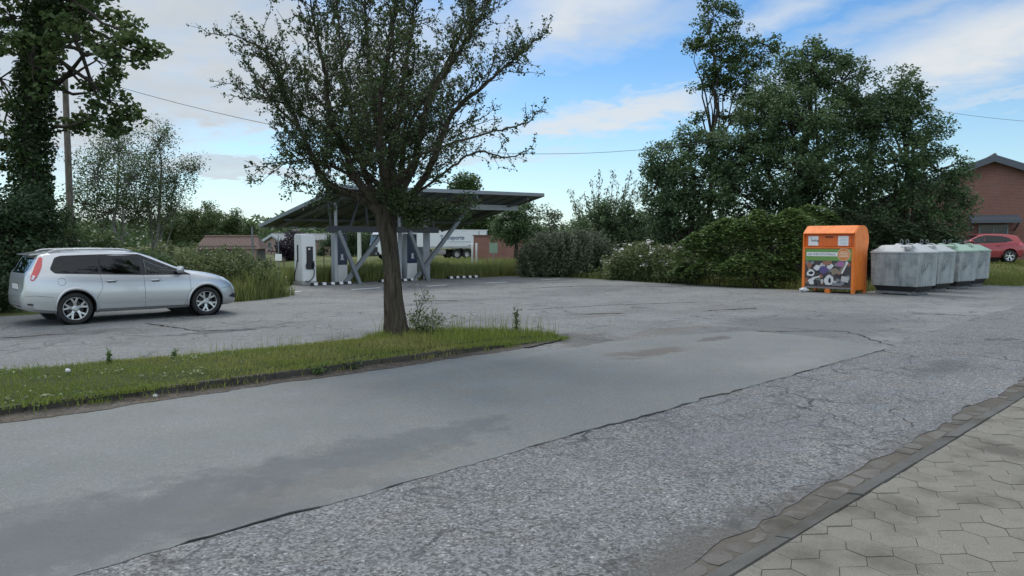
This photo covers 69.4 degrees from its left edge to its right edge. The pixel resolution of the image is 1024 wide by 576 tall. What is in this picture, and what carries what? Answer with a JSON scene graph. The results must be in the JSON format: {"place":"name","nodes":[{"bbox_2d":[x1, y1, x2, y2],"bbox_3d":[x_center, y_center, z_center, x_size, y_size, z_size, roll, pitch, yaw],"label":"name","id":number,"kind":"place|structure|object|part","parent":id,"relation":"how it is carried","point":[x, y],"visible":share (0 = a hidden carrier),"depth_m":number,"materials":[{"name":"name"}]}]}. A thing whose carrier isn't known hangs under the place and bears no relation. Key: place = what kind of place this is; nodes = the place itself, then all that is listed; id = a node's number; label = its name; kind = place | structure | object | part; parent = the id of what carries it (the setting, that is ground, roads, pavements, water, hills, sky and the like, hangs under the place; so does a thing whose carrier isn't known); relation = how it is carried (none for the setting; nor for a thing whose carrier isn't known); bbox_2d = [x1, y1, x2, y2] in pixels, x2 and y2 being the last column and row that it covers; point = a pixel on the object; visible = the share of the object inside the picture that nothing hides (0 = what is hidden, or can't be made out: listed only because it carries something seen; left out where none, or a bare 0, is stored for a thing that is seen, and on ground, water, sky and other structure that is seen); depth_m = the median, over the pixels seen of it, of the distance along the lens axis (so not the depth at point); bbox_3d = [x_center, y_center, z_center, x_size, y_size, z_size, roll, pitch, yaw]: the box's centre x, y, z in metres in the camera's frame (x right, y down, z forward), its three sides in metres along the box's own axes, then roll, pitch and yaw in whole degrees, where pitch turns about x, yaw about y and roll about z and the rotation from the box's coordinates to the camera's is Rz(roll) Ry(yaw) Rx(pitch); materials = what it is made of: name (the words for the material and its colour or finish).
{"place":"outdoors","nodes":[
{"label":"outdoors","id":0,"kind":"place"},
{"bbox_2d":[0,331,884,575],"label":"smooth road","id":1,"kind":"structure","parent":0,"point":[82,493],"depth_m":6.36,"materials":[{"name":"grey asphalt"}]},
{"bbox_2d":[0,340,556,422],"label":"gutter soil","id":2,"kind":"structure","parent":1,"relation":"on","point":[43,413],"depth_m":8.06,"materials":[{"name":"soil"}]},
{"bbox_2d":[305,362,330,373],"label":"weed plant","id":3,"kind":"object","parent":2,"relation":"on","point":[319,370],"visible":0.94,"depth_m":9.11,"materials":[{"name":"green plant"}]},
{"bbox_2d":[0,276,1023,544],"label":"parking lot","id":4,"kind":"structure","parent":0,"point":[310,314],"depth_m":16.34,"materials":[{"name":"grey asphalt"}]},
{"bbox_2d":[8,248,234,324],"bbox_3d":[-8.400,-0.105,16.219,4.300,1.561,2.033,-4,5,-44],"label":"estate car","id":5,"kind":"object","parent":4,"relation":"on","point":[65,286],"visible":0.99,"depth_m":15.15,"materials":[{"name":"silver metal"}]},
{"bbox_2d":[0,333,558,405],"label":"grass strip","id":6,"kind":"object","parent":4,"relation":"on","point":[198,376],"depth_m":8.68,"materials":[{"name":"plant"}]},
{"bbox_2d":[21,393,54,405],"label":"weed plant","id":7,"kind":"object","parent":6,"relation":"on","point":[43,395],"visible":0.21,"depth_m":7.33,"materials":[{"name":"green plant"}]},
{"bbox_2d":[65,389,92,397],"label":"weed plant","id":8,"kind":"object","parent":6,"relation":"on","point":[89,391],"visible":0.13,"depth_m":7.55,"materials":[{"name":"green plant"}]},
{"bbox_2d":[102,348,112,362],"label":"weed plant","id":9,"kind":"object","parent":6,"relation":"on","point":[109,355],"visible":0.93,"depth_m":9.36,"materials":[{"name":"green plant"}]},
{"bbox_2d":[170,349,177,357],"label":"weed plant","id":10,"kind":"object","parent":6,"relation":"on","point":[174,353],"visible":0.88,"depth_m":9.76,"materials":[{"name":"green plant"}]},
{"bbox_2d":[0,330,549,402],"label":"clover","id":11,"kind":"object","parent":6,"relation":"on","point":[195,367],"visible":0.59,"depth_m":8.86,"materials":[{"name":"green plant"}]},
{"bbox_2d":[0,308,570,414],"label":"turf grass","id":12,"kind":"structure","parent":6,"relation":"on","point":[460,336],"depth_m":9.79,"materials":[{"name":"green plant"}]},
{"bbox_2d":[334,357,361,368],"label":"weed plant","id":13,"kind":"object","parent":6,"relation":"on","point":[352,363],"visible":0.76,"depth_m":9.45,"materials":[{"name":"green plant"}]},
{"bbox_2d":[186,0,553,336],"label":"hawthorn tree","id":14,"kind":"object","parent":6,"relation":"on","point":[387,199],"visible":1,"depth_m":11.51,"materials":[{"name":"green plant"}]},
{"bbox_2d":[407,277,458,334],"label":"sucker shrub","id":15,"kind":"object","parent":6,"relation":"on","point":[416,324],"visible":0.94,"depth_m":12.16,"materials":[{"name":"green plant"}]},
{"bbox_2d":[512,303,521,332],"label":"weed plant","id":16,"kind":"object","parent":6,"relation":"on","point":[516,316],"visible":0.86,"depth_m":12.44,"materials":[{"name":"green plant"}]},
{"bbox_2d":[0,334,563,414],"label":"strip kerb","id":17,"kind":"structure","parent":4,"relation":"on","point":[267,376],"depth_m":8.52,"materials":[{"name":"concrete"}]},
{"bbox_2d":[293,234,317,284],"bbox_3d":[-7.841,-1.087,28.018,0.718,1.930,0.800,-4,5,-44],"label":"charging station","id":18,"kind":"object","parent":4,"relation":"on","point":[305,258],"visible":1,"depth_m":27.82,"materials":[{"name":"plastic"}]},
{"bbox_2d":[310,281,352,285],"bbox_3d":[-6.831,-0.175,28.065,1.760,0.104,0.159,-4,5,-44],"label":"wheel stop","id":19,"kind":"object","parent":4,"relation":"on","point":[330,283],"visible":1,"depth_m":27.97,"materials":[{"name":"black rubber"}]},
{"bbox_2d":[331,233,347,281],"bbox_3d":[-6.780,-1.173,29.052,0.570,1.970,0.320,-4,5,-44],"label":"charging station","id":20,"kind":"object","parent":4,"relation":"on","point":[342,268],"visible":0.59,"depth_m":28.93,"materials":[{"name":"white plastic"}]},
{"bbox_2d":[379,278,413,281],"bbox_3d":[-4.705,-0.319,30.322,1.760,0.104,0.159,-4,5,-44],"label":"wheel stop","id":21,"kind":"object","parent":4,"relation":"on","point":[409,279],"visible":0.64,"depth_m":30.50,"materials":[{"name":"black rubber"}]},
{"bbox_2d":[251,185,543,283],"bbox_3d":[-4.911,-2.317,32.675,11.373,3.915,6.740,-4,5,-44],"label":"charging canopy","id":22,"kind":"object","parent":4,"relation":"on","point":[351,216],"visible":0.63,"depth_m":31.10,"materials":[{"name":"metal"}]},
{"bbox_2d":[402,234,416,278],"bbox_3d":[-4.335,-1.324,31.410,0.570,1.970,0.320,-4,5,-44],"label":"charging station","id":23,"kind":"object","parent":4,"relation":"on","point":[409,262],"visible":0.77,"depth_m":31.24,"materials":[{"name":"white plastic"}]},
{"bbox_2d":[447,275,478,278],"bbox_3d":[-2.182,-0.492,33.030,1.760,0.104,0.159,-4,5,-44],"label":"wheel stop","id":24,"kind":"object","parent":4,"relation":"on","point":[457,277],"visible":1,"depth_m":32.92,"materials":[{"name":"black rubber"}]},
{"bbox_2d":[6,286,979,345],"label":"lot cracks","id":25,"kind":"object","parent":4,"relation":"on","point":[545,308],"visible":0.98,"depth_m":14.74,"materials":[{"name":"black asphalt"}]},
{"bbox_2d":[77,305,1023,575],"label":"coarse lane","id":26,"kind":"structure","parent":4,"relation":"on","point":[671,491],"depth_m":5.00,"materials":[{"name":"grey asphalt"}]},
{"bbox_2d":[188,357,856,540],"bbox_3d":[-1.445,1.379,4.400,19.900,0.001,0.066,-4,5,-44],"label":"road seam","id":27,"kind":"object","parent":26,"relation":"on","point":[451,469],"visible":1,"depth_m":6.11,"materials":[{"name":"black asphalt"}]},
{"bbox_2d":[799,287,808,291],"bbox_3d":[9.541,0.050,24.155,0.331,0.150,0.210,1,4,10],"label":"plastic bag","id":28,"kind":"object","parent":4,"relation":"on","point":[803,289],"visible":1,"depth_m":24.09,"materials":[{"name":"white plastic"}]},
{"bbox_2d":[802,225,868,293],"bbox_3d":[10.541,-0.940,24.113,1.134,2.176,1.680,-4,5,-44],"label":"collection bin","id":29,"kind":"object","parent":4,"relation":"on","point":[834,257],"visible":0.98,"depth_m":23.67,"materials":[{"name":"orange metal"}]},
{"bbox_2d":[669,377,1023,575],"bbox_3d":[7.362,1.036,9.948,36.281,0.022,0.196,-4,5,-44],"label":"gutter setts","id":30,"kind":"structure","parent":4,"relation":"on","point":[721,557],"depth_m":4.76,"materials":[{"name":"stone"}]},
{"bbox_2d":[706,390,1023,575],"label":"pavement kerb","id":31,"kind":"structure","parent":4,"relation":"on","point":[743,561],"depth_m":4.65,"materials":[{"name":"concrete"}]},
{"bbox_2d":[870,239,938,294],"bbox_3d":[12.260,-0.665,23.170,1.445,1.708,1.510,-3,4,-35],"label":"bottle container","id":32,"kind":"object","parent":4,"relation":"on","point":[901,268],"visible":1,"depth_m":22.75,"materials":[{"name":"metal"}]},
{"bbox_2d":[915,240,956,291],"bbox_3d":[13.737,-0.763,24.689,1.445,1.708,1.510,-3,5,-37],"label":"bottle container","id":33,"kind":"object","parent":4,"relation":"on","point":[945,268],"visible":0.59,"depth_m":24.13,"materials":[{"name":"metal"}]},
{"bbox_2d":[935,240,977,288],"bbox_3d":[15.317,-0.853,26.102,1.445,1.708,1.510,-2,4,-34],"label":"bottle container","id":34,"kind":"object","parent":4,"relation":"on","point":[965,265],"visible":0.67,"depth_m":25.49,"materials":[{"name":"metal"}]},
{"bbox_2d":[956,240,991,285],"bbox_3d":[16.793,-0.950,27.622,1.445,1.708,1.510,-3,5,-36],"label":"bottle container","id":35,"kind":"object","parent":4,"relation":"on","point":[982,265],"visible":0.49,"depth_m":27.11,"materials":[{"name":"metal"}]},
{"bbox_2d":[0,241,1023,315],"bbox_3d":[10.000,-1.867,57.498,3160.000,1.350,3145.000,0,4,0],"label":"ground","id":36,"kind":"structure","parent":0,"point":[319,261],"depth_m":35.81,"materials":[{"name":"soil"}]},
{"bbox_2d":[0,178,96,311],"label":"hedge bush","id":37,"kind":"object","parent":36,"relation":"on","point":[21,220],"visible":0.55,"depth_m":18.89,"materials":[{"name":"green plant"}]},
{"bbox_2d":[62,72,73,239],"bbox_3d":[-14.874,-3.509,24.818,0.263,7.398,0.232,3,4,35],"label":"utility pole","id":38,"kind":"object","parent":36,"relation":"on","point":[68,167],"visible":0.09,"depth_m":24.70,"materials":[{"name":"brown wood"}]},
{"bbox_2d":[94,79,736,153],"bbox_3d":[0.975,-6.859,29.371,32.870,3.080,0.016,-1,4,-17],"label":"overhead wire","id":39,"kind":"object","parent":38,"relation":"attached to","point":[452,150],"visible":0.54,"depth_m":28.88,"materials":[{"name":"black metal"}]},
{"bbox_2d":[0,0,173,256],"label":"sycamore tree","id":40,"kind":"object","parent":36,"relation":"on","point":[37,42],"visible":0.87,"depth_m":20.28,"materials":[{"name":"green plant"}]},
{"bbox_2d":[56,121,163,248],"bbox_3d":[-15.868,-3.447,29.793,4.197,6.871,3.493,3,5,38],"label":"birch tree","id":41,"kind":"object","parent":36,"relation":"on","point":[127,178],"visible":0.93,"depth_m":29.66,"materials":[{"name":"green plant"}]},
{"bbox_2d":[48,203,180,270],"bbox_3d":[-11.136,-0.980,20.719,4.314,2.859,2.337,0,4,0],"label":"hedge bush","id":42,"kind":"object","parent":36,"relation":"on","point":[105,241],"visible":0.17,"depth_m":20.59,"materials":[{"name":"green plant"}]},
{"bbox_2d":[119,113,210,254],"bbox_3d":[-14.557,-3.642,30.821,2.460,7.140,3.344,4,5,44],"label":"birch tree","id":43,"kind":"object","parent":36,"relation":"on","point":[171,190],"visible":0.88,"depth_m":30.72,"materials":[{"name":"green plant"}]},
{"bbox_2d":[145,200,268,245],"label":"apple tree","id":44,"kind":"object","parent":36,"relation":"on","point":[210,218],"visible":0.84,"depth_m":77.40,"materials":[{"name":"green plant"}]},
{"bbox_2d":[134,239,289,296],"bbox_3d":[-9.564,-0.545,22.509,5.726,1.868,3.864,0,4,0],"label":"nettle thicket","id":45,"kind":"object","parent":36,"relation":"on","point":[213,262],"visible":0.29,"depth_m":21.87,"materials":[{"name":"green plant"}]},
{"bbox_2d":[196,235,270,261],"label":"garden shed","id":46,"kind":"structure","parent":36,"relation":"on","point":[229,241],"depth_m":69.12,"materials":[{"name":"brown tile"}]},
{"bbox_2d":[245,249,255,258],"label":"door","id":47,"kind":"structure","parent":46,"relation":"in","point":[248,250],"depth_m":68.43,"materials":[{"name":"wood"}]},
{"bbox_2d":[275,235,281,266],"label":"sign post","id":48,"kind":"object","parent":36,"relation":"on","point":[278,257],"visible":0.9,"depth_m":59.90,"materials":[{"name":"metal"}]},
{"bbox_2d":[267,228,310,260],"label":"plum tree","id":49,"kind":"object","parent":36,"relation":"on","point":[286,249],"visible":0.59,"depth_m":79.41,"materials":[{"name":"purple plant"}]},
{"bbox_2d":[262,229,330,253],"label":"pale house","id":50,"kind":"structure","parent":36,"relation":"on","point":[270,239],"depth_m":105.52,"materials":[{"name":"paint"}]},
{"bbox_2d":[316,232,372,255],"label":"alder tree","id":51,"kind":"object","parent":36,"relation":"on","point":[352,242],"visible":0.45,"depth_m":92.03,"materials":[{"name":"green plant"}]},
{"bbox_2d":[357,232,361,267],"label":"concrete post","id":52,"kind":"object","parent":36,"relation":"on","point":[359,256],"visible":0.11,"depth_m":51.82,"materials":[{"name":"white concrete"}]},
{"bbox_2d":[1,210,814,248],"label":"wood","id":53,"kind":"object","parent":36,"relation":"on","point":[135,240],"visible":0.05,"depth_m":190.11,"materials":[{"name":"green plant"}]},
{"bbox_2d":[402,247,422,278],"bbox_3d":[-4.418,-1.086,32.427,1.000,1.390,0.525,-4,5,-44],"label":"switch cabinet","id":54,"kind":"object","parent":36,"relation":"on","point":[421,252],"visible":0.09,"depth_m":32.41,"materials":[{"name":"metal"}]},
{"bbox_3d":[-4.087,-1.161,32.418,0.440,1.080,0.014,-4,5,-44],"label":"door","id":55,"kind":"part","parent":54,"relation":"part of","materials":[{"name":"grey metal"}]},
{"bbox_2d":[369,230,487,258],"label":"tipper truck","id":56,"kind":"object","parent":36,"relation":"on","point":[458,242],"visible":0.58,"depth_m":77.29,"materials":[{"name":"white metal"}]},
{"bbox_2d":[471,243,472,262],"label":"marker post","id":57,"kind":"object","parent":36,"relation":"on","point":[472,252],"visible":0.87,"depth_m":59.88,"materials":[{"name":"white plastic"}]},
{"bbox_2d":[446,169,498,234],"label":"garden tree","id":58,"kind":"object","parent":36,"relation":"on","point":[472,180],"visible":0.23,"depth_m":98.83,"materials":[{"name":"green plant"}]},
{"bbox_2d":[475,243,477,261],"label":"marker post","id":59,"kind":"object","parent":36,"relation":"on","point":[476,248],"visible":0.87,"depth_m":59.88,"materials":[{"name":"white plastic"}]},
{"bbox_2d":[489,243,497,259],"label":"sign post","id":60,"kind":"object","parent":36,"relation":"on","point":[493,248],"visible":0.9,"depth_m":54.86,"materials":[{"name":"metal"}]},
{"bbox_2d":[472,235,533,260],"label":"brick wall","id":61,"kind":"structure","parent":36,"relation":"on","point":[482,241],"depth_m":71.75,"materials":[{"name":"red brick"}]},
{"bbox_2d":[485,201,546,257],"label":"round tree","id":62,"kind":"object","parent":36,"relation":"on","point":[510,232],"visible":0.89,"depth_m":57.53,"materials":[{"name":"green plant"}]},
{"bbox_2d":[530,203,574,240],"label":"ash tree","id":63,"kind":"object","parent":36,"relation":"on","point":[550,224],"visible":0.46,"depth_m":59.52,"materials":[{"name":"green plant"}]},
{"bbox_2d":[514,226,624,277],"bbox_3d":[2.864,-1.682,34.828,5.629,2.493,4.057,0,4,0],"label":"tall shrub","id":64,"kind":"object","parent":36,"relation":"on","point":[562,253],"visible":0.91,"depth_m":33.99,"materials":[{"name":"green plant"}]},
{"bbox_2d":[567,170,641,248],"bbox_3d":[4.963,-3.585,39.435,3.977,5.515,1.772,-1,4,-9],"label":"buddleia bush","id":65,"kind":"object","parent":36,"relation":"on","point":[611,196],"visible":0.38,"depth_m":39.26,"materials":[{"name":"green plant"}]},
{"bbox_2d":[567,195,663,252],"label":"elder bush","id":66,"kind":"object","parent":36,"relation":"on","point":[631,226],"visible":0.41,"depth_m":37.90,"materials":[{"name":"green plant"}]},
{"bbox_2d":[588,239,711,283],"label":"flowering shrub","id":67,"kind":"object","parent":36,"relation":"on","point":[644,259],"visible":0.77,"depth_m":30.58,"materials":[{"name":"green plant"}]},
{"bbox_2d":[634,118,751,246],"bbox_3d":[8.388,-4.063,34.122,5.391,7.363,3.390,0,4,0],"label":"lime tree","id":68,"kind":"object","parent":36,"relation":"on","point":[668,175],"visible":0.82,"depth_m":33.54,"materials":[{"name":"green plant"}]},
{"bbox_2d":[639,224,775,275],"bbox_3d":[8.879,-1.718,34.853,7.089,3.087,3.106,0,4,-7],"label":"hedge","id":69,"kind":"object","parent":36,"relation":"on","point":[669,240],"visible":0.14,"depth_m":34.39,"materials":[{"name":"green plant"}]},
{"bbox_2d":[680,0,785,271],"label":"maple tree","id":70,"kind":"object","parent":36,"relation":"on","point":[726,80],"visible":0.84,"depth_m":36.23,"materials":[{"name":"green plant"}]},
{"bbox_2d":[665,204,845,287],"bbox_3d":[9.194,-1.531,27.403,6.879,3.290,3.523,0,4,0],"label":"knotweed thicket","id":71,"kind":"object","parent":36,"relation":"on","point":[725,265],"visible":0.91,"depth_m":27.25,"materials":[{"name":"green plant"}]},
{"bbox_2d":[730,209,867,276],"bbox_3d":[13.197,-2.118,34.371,7.069,3.380,3.579,0,4,0],"label":"hedge","id":72,"kind":"object","parent":36,"relation":"on","point":[769,247],"visible":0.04,"depth_m":33.86,"materials":[{"name":"green plant"}]},
{"bbox_2d":[700,33,902,277],"bbox_3d":[12.508,-5.720,32.063,8.597,10.883,4.845,0,4,0],"label":"great tree","id":73,"kind":"object","parent":36,"relation":"on","point":[808,179],"visible":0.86,"depth_m":31.82,"materials":[{"name":"green plant"}]},
{"bbox_2d":[820,206,967,283],"bbox_3d":[15.319,-1.678,29.314,7.688,3.095,2.088,-1,4,-18],"label":"knotweed thicket","id":74,"kind":"object","parent":36,"relation":"on","point":[891,230],"visible":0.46,"depth_m":28.76,"materials":[{"name":"green plant"}]},
{"bbox_2d":[838,62,985,244],"bbox_3d":[16.972,-4.912,31.442,6.329,9.257,3.370,0,4,0],"label":"sycamore tree","id":75,"kind":"object","parent":36,"relation":"on","point":[901,105],"visible":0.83,"depth_m":31.25,"materials":[{"name":"green plant"}]},
{"bbox_2d":[870,211,969,267],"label":"hedge","id":76,"kind":"object","parent":36,"relation":"on","point":[934,237],"visible":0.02,"depth_m":33.65,"materials":[{"name":"green plant"}]},
{"bbox_2d":[854,153,1023,259],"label":"brick house","id":77,"kind":"structure","parent":36,"relation":"on","point":[999,186],"depth_m":42.52,"materials":[{"name":"brick"}]},
{"bbox_2d":[978,225,1007,233],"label":"window","id":78,"kind":"structure","parent":77,"relation":"in","point":[983,229],"depth_m":42.76,"materials":[{"name":"grey glass"}]},
{"bbox_2d":[867,259,1023,285],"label":"bank grass","id":79,"kind":"structure","parent":36,"relation":"on","point":[1016,278],"depth_m":30.92,"materials":[{"name":"green plant"}]},
{"bbox_2d":[963,234,1023,262],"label":"hatchback car","id":80,"kind":"object","parent":36,"relation":"on","point":[1006,248],"visible":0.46,"depth_m":36.96,"materials":[{"name":"red paint"}]},
{"bbox_3d":[16.597,-4.640,34.274,0.298,8.128,0.256,0,4,0],"label":"utility pole","id":81,"kind":"object","parent":36,"relation":"on","visible":0},
{"bbox_2d":[935,110,1018,120],"bbox_3d":[27.847,-8.627,36.774,22.953,0.928,0.016,-1,4,-14],"label":"overhead wire","id":82,"kind":"object","parent":81,"relation":"attached to","point":[977,116],"visible":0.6,"depth_m":35.44,"materials":[{"name":"black metal"}]},
{"bbox_2d":[0,0,1023,236],"label":"sky","id":83,"kind":"structure","parent":0,"point":[617,72],"materials":[{"name":"blue"}]},
{"bbox_2d":[218,256,875,301],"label":"meadow grass","id":84,"kind":"structure","parent":0,"point":[371,270],"depth_m":29.94,"materials":[{"name":"green plant"}]},
{"bbox_2d":[734,398,1023,575],"bbox_3d":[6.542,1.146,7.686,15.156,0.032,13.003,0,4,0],"label":"pavement","id":85,"kind":"structure","parent":0,"point":[959,485],"depth_m":4.25,"materials":[{"name":"grey concrete"}]}
]}

